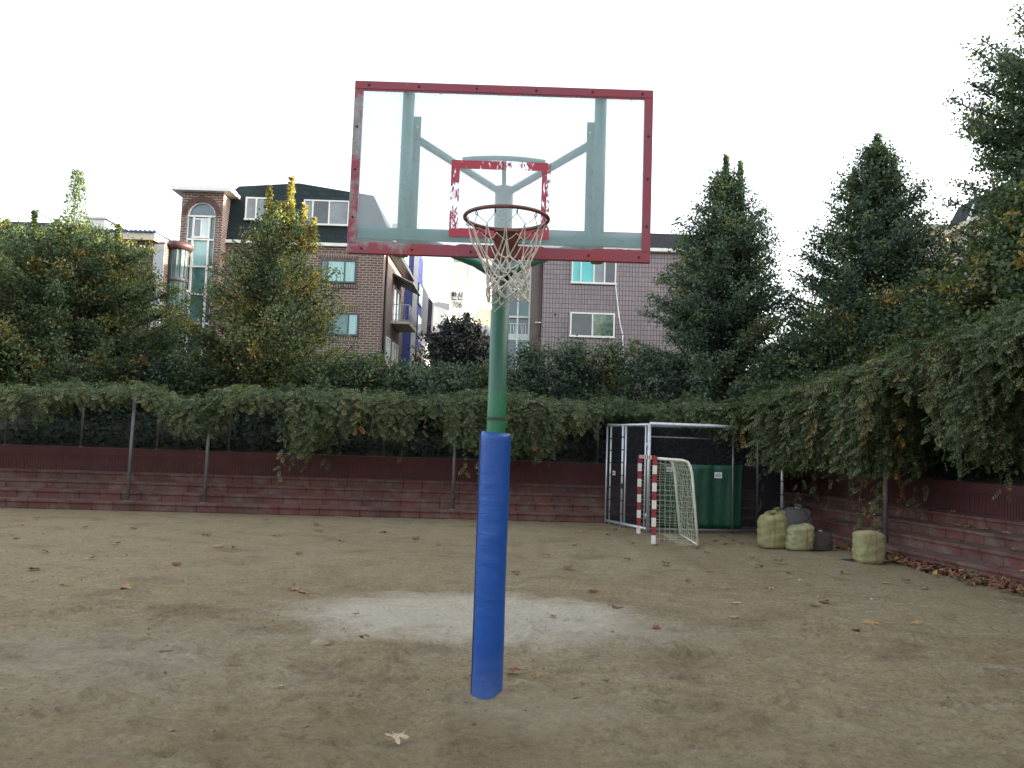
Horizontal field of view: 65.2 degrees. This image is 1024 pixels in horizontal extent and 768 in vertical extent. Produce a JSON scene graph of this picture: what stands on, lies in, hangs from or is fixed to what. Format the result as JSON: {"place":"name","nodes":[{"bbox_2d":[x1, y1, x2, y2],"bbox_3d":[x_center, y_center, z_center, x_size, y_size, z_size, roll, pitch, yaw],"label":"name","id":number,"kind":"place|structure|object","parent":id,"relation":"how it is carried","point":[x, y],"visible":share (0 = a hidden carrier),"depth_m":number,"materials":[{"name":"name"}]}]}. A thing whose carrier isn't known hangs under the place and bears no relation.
{"place":"outdoors","nodes":[
{"label":"outdoors","id":0,"kind":"place"},
{"bbox_2d":[310,639,329,644],"bbox_3d":[-1.700,2.277,7.086,0.170,0.034,0.170,2,-4,0],"label":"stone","id":1,"kind":"object","parent":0,"point":[320,642],"visible":1,"depth_m":7.04,"materials":[{"name":"beige stone"}]},
{"bbox_2d":[0,508,1023,767],"bbox_3d":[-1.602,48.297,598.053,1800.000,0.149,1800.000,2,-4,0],"label":"ground","id":2,"kind":"structure","parent":0,"point":[230,664],"depth_m":6.96,"materials":[{"name":"beige soil"}]},
{"bbox_2d":[116,582,133,588],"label":"fallen leaf","id":3,"kind":"object","parent":2,"relation":"on","point":[126,585],"visible":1,"depth_m":9.15,"materials":[{"name":"brown plant"}]},
{"bbox_2d":[0,444,789,522],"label":"terrace steps","id":4,"kind":"structure","parent":2,"relation":"on","point":[68,477],"depth_m":19.95,"materials":[{"name":"red paint"}]},
{"bbox_2d":[0,377,1023,544],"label":"pergola","id":5,"kind":"object","parent":4,"relation":"on","point":[885,512],"visible":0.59,"depth_m":18.91,"materials":[{"name":"grey metal"}]},
{"bbox_2d":[0,377,212,435],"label":"hanging vine","id":6,"kind":"object","parent":5,"relation":"hanging from","point":[14,398],"visible":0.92,"depth_m":18.60,"materials":[{"name":"green plant"}]},
{"bbox_2d":[164,382,719,487],"bbox_3d":[-1.628,1.306,20.152,13.471,2.742,3.248,2,-4,-5],"label":"hanging vine","id":7,"kind":"object","parent":5,"relation":"hanging from","point":[523,413],"visible":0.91,"depth_m":19.14,"materials":[{"name":"green plant"}]},
{"bbox_2d":[683,293,1023,533],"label":"hanging vine","id":8,"kind":"object","parent":5,"relation":"hanging from","point":[854,403],"visible":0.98,"depth_m":14.54,"materials":[{"name":"green plant"}]},
{"bbox_2d":[384,730,408,744],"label":"fallen leaf","id":9,"kind":"object","parent":2,"relation":"on","point":[395,736],"visible":1,"depth_m":4.76,"materials":[{"name":"beige plant"}]},
{"bbox_2d":[433,302,452,324],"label":"apartment block","id":10,"kind":"structure","parent":2,"relation":"on","point":[443,308],"depth_m":143.40,"materials":[{"name":"white paint"}]},
{"bbox_2d":[448,259,491,327],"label":"apartment tower","id":11,"kind":"structure","parent":2,"relation":"on","point":[467,287],"depth_m":152.02,"materials":[{"name":"white paint"}]},
{"bbox_2d":[347,81,652,699],"bbox_3d":[0.000,0.185,4.989,1.502,4.065,1.540,-1,-6,37],"label":"basketball hoop","id":12,"kind":"object","parent":2,"relation":"on","point":[505,239],"visible":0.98,"depth_m":4.97,"materials":[{"name":"green paint"}]},
{"bbox_2d":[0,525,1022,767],"bbox_3d":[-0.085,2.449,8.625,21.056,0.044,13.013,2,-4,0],"label":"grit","id":13,"kind":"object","parent":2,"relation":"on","point":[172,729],"visible":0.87,"depth_m":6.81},
{"bbox_2d":[508,667,526,672],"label":"fallen leaf","id":14,"kind":"object","parent":2,"relation":"on","point":[514,669],"visible":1,"depth_m":6.31,"materials":[{"name":"brown plant"}]},
{"bbox_2d":[636,455,698,545],"bbox_3d":[3.174,2.317,16.242,0.944,1.701,2.226,2,-4,0],"label":"handball goal","id":15,"kind":"object","parent":2,"relation":"on","point":[654,496],"visible":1,"depth_m":15.57,"materials":[{"name":"red paint"}]},
{"bbox_2d":[604,422,783,533],"bbox_3d":[4.198,2.157,18.560,3.858,2.420,1.938,2,-4,0],"label":"storage cage","id":16,"kind":"object","parent":2,"relation":"on","point":[627,445],"visible":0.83,"depth_m":18.05,"materials":[{"name":"black metal"}]},
{"bbox_2d":[660,463,742,528],"bbox_3d":[4.243,2.494,17.833,1.913,1.418,0.048,2,-4,-7],"label":"tarpaulin","id":17,"kind":"object","parent":16,"relation":"hanging from","point":[713,496],"visible":0.82,"depth_m":17.85,"materials":[{"name":"green plastic"}]},
{"bbox_2d":[714,472,721,477],"bbox_3d":[4.594,2.033,17.820,0.170,0.130,0.010,2,-4,-7],"label":"notice","id":18,"kind":"object","parent":17,"relation":"attached to","point":[718,475],"visible":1,"depth_m":17.82,"materials":[{"name":"white paper"}]},
{"bbox_2d":[757,510,786,548],"bbox_3d":[5.044,2.804,15.498,0.547,0.710,0.500,2,-4,0],"label":"sack","id":19,"kind":"object","parent":2,"relation":"on","point":[771,528],"visible":0.95,"depth_m":15.29,"materials":[{"name":"fabric"}]},
{"bbox_2d":[764,507,784,514],"bbox_3d":[5.656,2.972,17.117,0.536,0.667,0.490,2,-4,0],"label":"sack","id":20,"kind":"object","parent":2,"relation":"on","point":[779,511],"visible":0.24,"depth_m":17.08,"materials":[{"name":"fabric"}]},
{"bbox_2d":[784,504,811,526],"bbox_3d":[6.055,2.932,16.992,0.608,0.753,0.530,2,-4,0],"label":"plastic bag","id":21,"kind":"object","parent":2,"relation":"on","point":[792,515],"visible":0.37,"depth_m":16.79,"materials":[{"name":"grey plastic"}]},
{"bbox_2d":[785,523,814,550],"bbox_3d":[5.483,2.907,15.281,0.540,0.500,0.497,2,-4,0],"label":"sack","id":22,"kind":"object","parent":2,"relation":"on","point":[799,537],"visible":0.97,"depth_m":15.07,"materials":[{"name":"beige fabric"}]},
{"bbox_2d":[813,528,833,550],"bbox_3d":[5.886,2.964,15.254,0.449,0.409,0.386,2,-4,0],"label":"plastic bag","id":23,"kind":"object","parent":2,"relation":"on","point":[823,540],"visible":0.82,"depth_m":15.09,"materials":[{"name":"grey plastic"}]},
{"bbox_2d":[841,558,856,561],"bbox_3d":[5.997,3.038,13.830,0.560,0.032,0.300,2,-4,0],"label":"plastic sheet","id":24,"kind":"object","parent":2,"relation":"on","point":[852,560],"visible":0.4,"depth_m":13.76,"materials":[{"name":"grey plastic"}]},
{"bbox_2d":[852,530,885,563],"bbox_3d":[6.123,2.781,13.728,0.519,0.553,0.469,2,-4,0],"label":"sack","id":25,"kind":"object","parent":2,"relation":"on","point":[869,547],"visible":1,"depth_m":13.53,"materials":[{"name":"beige fabric"}]},
{"bbox_2d":[862,619,879,623],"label":"fallen leaf","id":26,"kind":"object","parent":2,"relation":"on","point":[869,621],"visible":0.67,"depth_m":8.57,"materials":[{"name":"brown plant"}]},
{"bbox_2d":[784,470,1023,585],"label":"terrace steps","id":27,"kind":"structure","parent":2,"relation":"on","point":[937,536],"depth_m":14.81,"materials":[{"name":"red paint"}]},
{"bbox_2d":[836,544,1023,593],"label":"leaf litter","id":28,"kind":"object","parent":2,"relation":"on","point":[1004,584],"visible":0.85,"depth_m":12.29,"materials":[{"name":"brown plant"}]},
{"bbox_2d":[0,404,1023,484],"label":"bank","id":29,"kind":"structure","parent":0,"point":[995,479],"depth_m":21.48,"materials":[{"name":"soil"}]},
{"bbox_2d":[0,217,37,377],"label":"broad tree","id":30,"kind":"object","parent":29,"relation":"on","point":[6,221],"visible":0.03,"depth_m":25.72,"materials":[{"name":"green plant"}]},
{"bbox_2d":[0,318,156,417],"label":"bush","id":31,"kind":"object","parent":29,"relation":"on","point":[45,376],"visible":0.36,"depth_m":21.92,"materials":[{"name":"green plant"}]},
{"bbox_2d":[0,216,193,368],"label":"bay house","id":32,"kind":"structure","parent":29,"relation":"on","point":[172,259],"depth_m":37.88,"materials":[{"name":"beige brick"}]},
{"bbox_2d":[165,249,187,368],"bbox_3d":[-16.158,-2.205,38.144,0.892,8.405,0.892,2,-4,0],"label":"bay window","id":33,"kind":"structure","parent":32,"relation":"in","point":[174,250],"depth_m":38.02,"materials":[{"name":"clear glass"}]},
{"bbox_2d":[0,168,209,388],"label":"broad tree","id":34,"kind":"object","parent":29,"relation":"on","point":[80,285],"visible":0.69,"depth_m":23.40,"materials":[{"name":"green plant"}]},
{"bbox_2d":[105,346,199,411],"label":"bush","id":35,"kind":"object","parent":29,"relation":"on","point":[155,373],"visible":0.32,"depth_m":23.04,"materials":[{"name":"green plant"}]},
{"bbox_2d":[162,351,252,416],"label":"bush","id":36,"kind":"object","parent":29,"relation":"on","point":[190,388],"visible":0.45,"depth_m":22.75,"materials":[{"name":"green plant"}]},
{"bbox_2d":[163,175,381,410],"bbox_3d":[-7.183,-2.560,24.209,6.055,7.765,6.148,-1,-5,35],"label":"ginkgo tree","id":37,"kind":"object","parent":29,"relation":"on","point":[257,337],"visible":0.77,"depth_m":23.43,"materials":[{"name":"green plant"}]},
{"bbox_2d":[171,183,419,379],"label":"brick house","id":38,"kind":"structure","parent":29,"relation":"on","point":[213,218],"depth_m":40.55,"materials":[{"name":"red brick"}]},
{"bbox_2d":[184,202,214,379],"bbox_3d":[-15.699,-3.722,39.793,1.509,10.915,0.150,2,-4,0],"label":"stair window","id":39,"kind":"structure","parent":38,"relation":"in","point":[203,248],"depth_m":39.99,"materials":[{"name":"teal glass"}]},
{"bbox_2d":[191,218,209,238],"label":"window","id":40,"kind":"structure","parent":38,"relation":"in","point":[200,225],"depth_m":40.06,"materials":[{"name":"white glass"}]},
{"bbox_2d":[244,197,266,220],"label":"window","id":41,"kind":"structure","parent":38,"relation":"in","point":[252,204],"depth_m":40.77,"materials":[{"name":"grey glass"}]},
{"bbox_2d":[304,199,348,226],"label":"window","id":42,"kind":"structure","parent":38,"relation":"in","point":[328,212],"depth_m":40.76,"materials":[{"name":"grey glass"}]},
{"bbox_2d":[320,259,356,283],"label":"window","id":43,"kind":"structure","parent":38,"relation":"in","point":[348,267],"depth_m":40.51,"materials":[{"name":"glass"}]},
{"bbox_2d":[326,313,358,335],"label":"window","id":44,"kind":"structure","parent":38,"relation":"in","point":[350,321],"depth_m":40.30,"materials":[{"name":"glass"}]},
{"bbox_2d":[385,336,390,366],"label":"window","id":45,"kind":"structure","parent":38,"relation":"in","point":[388,341],"depth_m":42.60,"materials":[{"name":"grey glass"}]},
{"bbox_2d":[391,342,397,369],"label":"window","id":46,"kind":"structure","parent":38,"relation":"in","point":[394,355],"depth_m":45.18,"materials":[{"name":"grey glass"}]},
{"bbox_2d":[392,285,400,320],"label":"window","id":47,"kind":"structure","parent":38,"relation":"in","point":[396,293],"depth_m":45.18,"materials":[{"name":"white glass"}]},
{"bbox_2d":[392,223,408,264],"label":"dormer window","id":48,"kind":"structure","parent":38,"relation":"in","point":[394,225],"depth_m":42.37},
{"bbox_2d":[269,353,367,429],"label":"bush","id":49,"kind":"object","parent":29,"relation":"on","point":[317,377],"visible":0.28,"depth_m":22.39,"materials":[{"name":"green plant"}]},
{"bbox_2d":[321,345,411,429],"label":"bush","id":50,"kind":"object","parent":29,"relation":"on","point":[366,369],"visible":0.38,"depth_m":22.88,"materials":[{"name":"green plant"}]},
{"bbox_2d":[369,354,449,427],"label":"bush","id":51,"kind":"object","parent":29,"relation":"on","point":[410,372],"visible":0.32,"depth_m":23.00,"materials":[{"name":"green plant"}]},
{"bbox_2d":[401,256,423,374],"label":"blue house","id":52,"kind":"structure","parent":29,"relation":"on","point":[412,299],"depth_m":50.10,"materials":[{"name":"paint"}]},
{"bbox_2d":[416,313,420,338],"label":"window","id":53,"kind":"structure","parent":52,"relation":"in","point":[418,325],"depth_m":50.88,"materials":[{"name":"white glass"}]},
{"bbox_2d":[417,282,422,307],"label":"window","id":54,"kind":"structure","parent":52,"relation":"in","point":[420,288],"depth_m":51.24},
{"bbox_2d":[407,337,430,369],"bbox_3d":[-3.485,-0.245,31.232,1.781,3.203,1.802,2,-4,0],"label":"dark tree","id":55,"kind":"object","parent":29,"relation":"on","point":[421,352],"visible":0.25,"depth_m":31.13,"materials":[{"name":"green plant"}]},
{"bbox_2d":[420,280,437,369],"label":"grey house","id":56,"kind":"structure","parent":29,"relation":"on","point":[429,312],"depth_m":64.83,"materials":[{"name":"grey paint"}]},
{"bbox_2d":[407,356,487,436],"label":"bush","id":57,"kind":"object","parent":29,"relation":"on","point":[450,376],"visible":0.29,"depth_m":22.75,"materials":[{"name":"green plant"}]},
{"bbox_2d":[413,312,489,387],"bbox_3d":[-1.879,-0.701,30.206,3.887,4.114,3.667,2,-4,0],"label":"dark tree","id":58,"kind":"object","parent":29,"relation":"on","point":[461,334],"visible":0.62,"depth_m":29.63,"materials":[{"name":"green plant"}]},
{"bbox_2d":[430,325,489,363],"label":"house","id":59,"kind":"structure","parent":29,"relation":"on","point":[483,327],"depth_m":75.33,"materials":[{"name":"white paint"}]},
{"bbox_2d":[465,337,489,384],"bbox_3d":[-1.197,-0.268,30.069,1.842,3.247,1.611,3,-5,-12],"label":"dark tree","id":60,"kind":"object","parent":29,"relation":"on","point":[487,345],"visible":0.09,"depth_m":29.96,"materials":[{"name":"green plant"}]},
{"bbox_2d":[453,358,529,430],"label":"bush","id":61,"kind":"object","parent":29,"relation":"on","point":[483,377],"visible":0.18,"depth_m":22.73,"materials":[{"name":"green plant"}]},
{"bbox_2d":[0,390,1023,482],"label":"undergrowth","id":62,"kind":"object","parent":29,"relation":"on","point":[76,423],"visible":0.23,"depth_m":21.40,"materials":[{"name":"green plant"}]},
{"bbox_2d":[507,329,580,436],"bbox_3d":[0.701,0.142,23.535,2.692,3.483,2.849,2,-4,0],"label":"bush","id":63,"kind":"object","parent":29,"relation":"on","point":[531,380],"visible":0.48,"depth_m":23.16,"materials":[{"name":"green plant"}]},
{"bbox_2d":[537,331,625,436],"bbox_3d":[1.947,0.231,23.661,2.835,3.609,3.213,2,-4,0],"label":"bush","id":64,"kind":"object","parent":29,"relation":"on","point":[574,355],"visible":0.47,"depth_m":23.30,"materials":[{"name":"green plant"}]},
{"bbox_2d":[570,334,644,438],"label":"bush","id":65,"kind":"object","parent":29,"relation":"on","point":[612,362],"visible":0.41,"depth_m":23.17,"materials":[{"name":"green plant"}]},
{"bbox_2d":[507,230,743,397],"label":"tiled house","id":66,"kind":"structure","parent":29,"relation":"on","point":[586,301],"depth_m":38.45,"materials":[{"name":"tile"}]},
{"bbox_2d":[507,260,531,389],"bbox_3d":[0.184,-1.887,38.633,1.323,9.328,0.180,2,-4,0],"label":"stair window","id":67,"kind":"structure","parent":66,"relation":"in","point":[519,312],"depth_m":38.76,"materials":[{"name":"glass"}]},
{"bbox_2d":[569,312,614,337],"bbox_3d":[3.848,-2.819,38.294,2.204,1.201,0.100,2,-4,0],"label":"window","id":68,"kind":"structure","parent":66,"relation":"in","point":[588,325],"depth_m":38.31,"materials":[{"name":"grey glass"}]},
{"bbox_2d":[571,262,616,284],"bbox_3d":[3.946,-5.391,38.494,2.216,1.188,0.100,2,-4,0],"label":"window","id":69,"kind":"structure","parent":66,"relation":"in","point":[582,272],"depth_m":38.50,"materials":[{"name":"teal glass"}]},
{"bbox_2d":[611,345,686,423],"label":"bush","id":70,"kind":"object","parent":29,"relation":"on","point":[653,392],"visible":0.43,"depth_m":22.37,"materials":[{"name":"green plant"}]},
{"bbox_2d":[625,154,816,423],"bbox_3d":[6.334,-2.454,23.729,6.109,9.071,5.627,2,-4,0],"label":"conical tree","id":71,"kind":"object","parent":29,"relation":"on","point":[718,313],"visible":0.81,"depth_m":23.01,"materials":[{"name":"green plant"}]},
{"bbox_2d":[731,341,804,476],"bbox_3d":[6.781,0.766,20.901,2.211,3.721,2.307,0,-5,27],"label":"bush","id":72,"kind":"object","parent":29,"relation":"on","point":[771,369],"visible":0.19,"depth_m":20.68,"materials":[{"name":"green plant"}]},
{"bbox_2d":[743,323,834,489],"bbox_3d":[7.433,0.573,20.979,2.889,4.443,2.746,2,-4,0],"label":"bush","id":73,"kind":"object","parent":29,"relation":"on","point":[786,354],"visible":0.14,"depth_m":20.97,"materials":[{"name":"green plant"}]},
{"bbox_2d":[770,300,879,481],"bbox_3d":[7.947,0.214,19.972,3.015,4.592,3.193,2,-4,0],"label":"bush","id":74,"kind":"object","parent":29,"relation":"on","point":[830,345],"visible":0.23,"depth_m":19.80,"materials":[{"name":"green plant"}]},
{"bbox_2d":[763,132,970,429],"bbox_3d":[10.147,-2.601,22.433,5.977,9.058,5.980,5,-5,-34],"label":"conical tree","id":75,"kind":"object","parent":29,"relation":"on","point":[880,240],"visible":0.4,"depth_m":21.76,"materials":[{"name":"green plant"}]},
{"bbox_2d":[833,280,926,459],"bbox_3d":[8.968,-0.187,19.163,2.864,4.630,3.159,2,-4,0],"label":"bush","id":76,"kind":"object","parent":29,"relation":"on","point":[879,327],"visible":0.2,"depth_m":19.03,"materials":[{"name":"green plant"}]},
{"bbox_2d":[865,262,975,472],"bbox_3d":[9.120,-0.263,17.273,2.997,4.862,2.803,2,-4,0],"label":"bush","id":77,"kind":"object","parent":29,"relation":"on","point":[927,281],"visible":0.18,"depth_m":17.25,"materials":[{"name":"green plant"}]},
{"bbox_2d":[903,169,1023,475],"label":"bush","id":78,"kind":"object","parent":29,"relation":"on","point":[999,269],"visible":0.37,"depth_m":14.86,"materials":[{"name":"green plant"}]},
{"bbox_2d":[915,181,1019,310],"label":"long house","id":79,"kind":"structure","parent":29,"relation":"on","point":[956,216],"depth_m":31.63,"materials":[{"name":"grey"}]},
{"bbox_2d":[927,2,1023,309],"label":"tall tree","id":80,"kind":"object","parent":29,"relation":"on","point":[1005,140],"visible":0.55,"depth_m":19.30,"materials":[{"name":"green plant"}]},
{"bbox_2d":[0,0,1023,371],"label":"sky","id":81,"kind":"structure","parent":0,"point":[145,98],"materials":[{"name":"white"}]}
]}

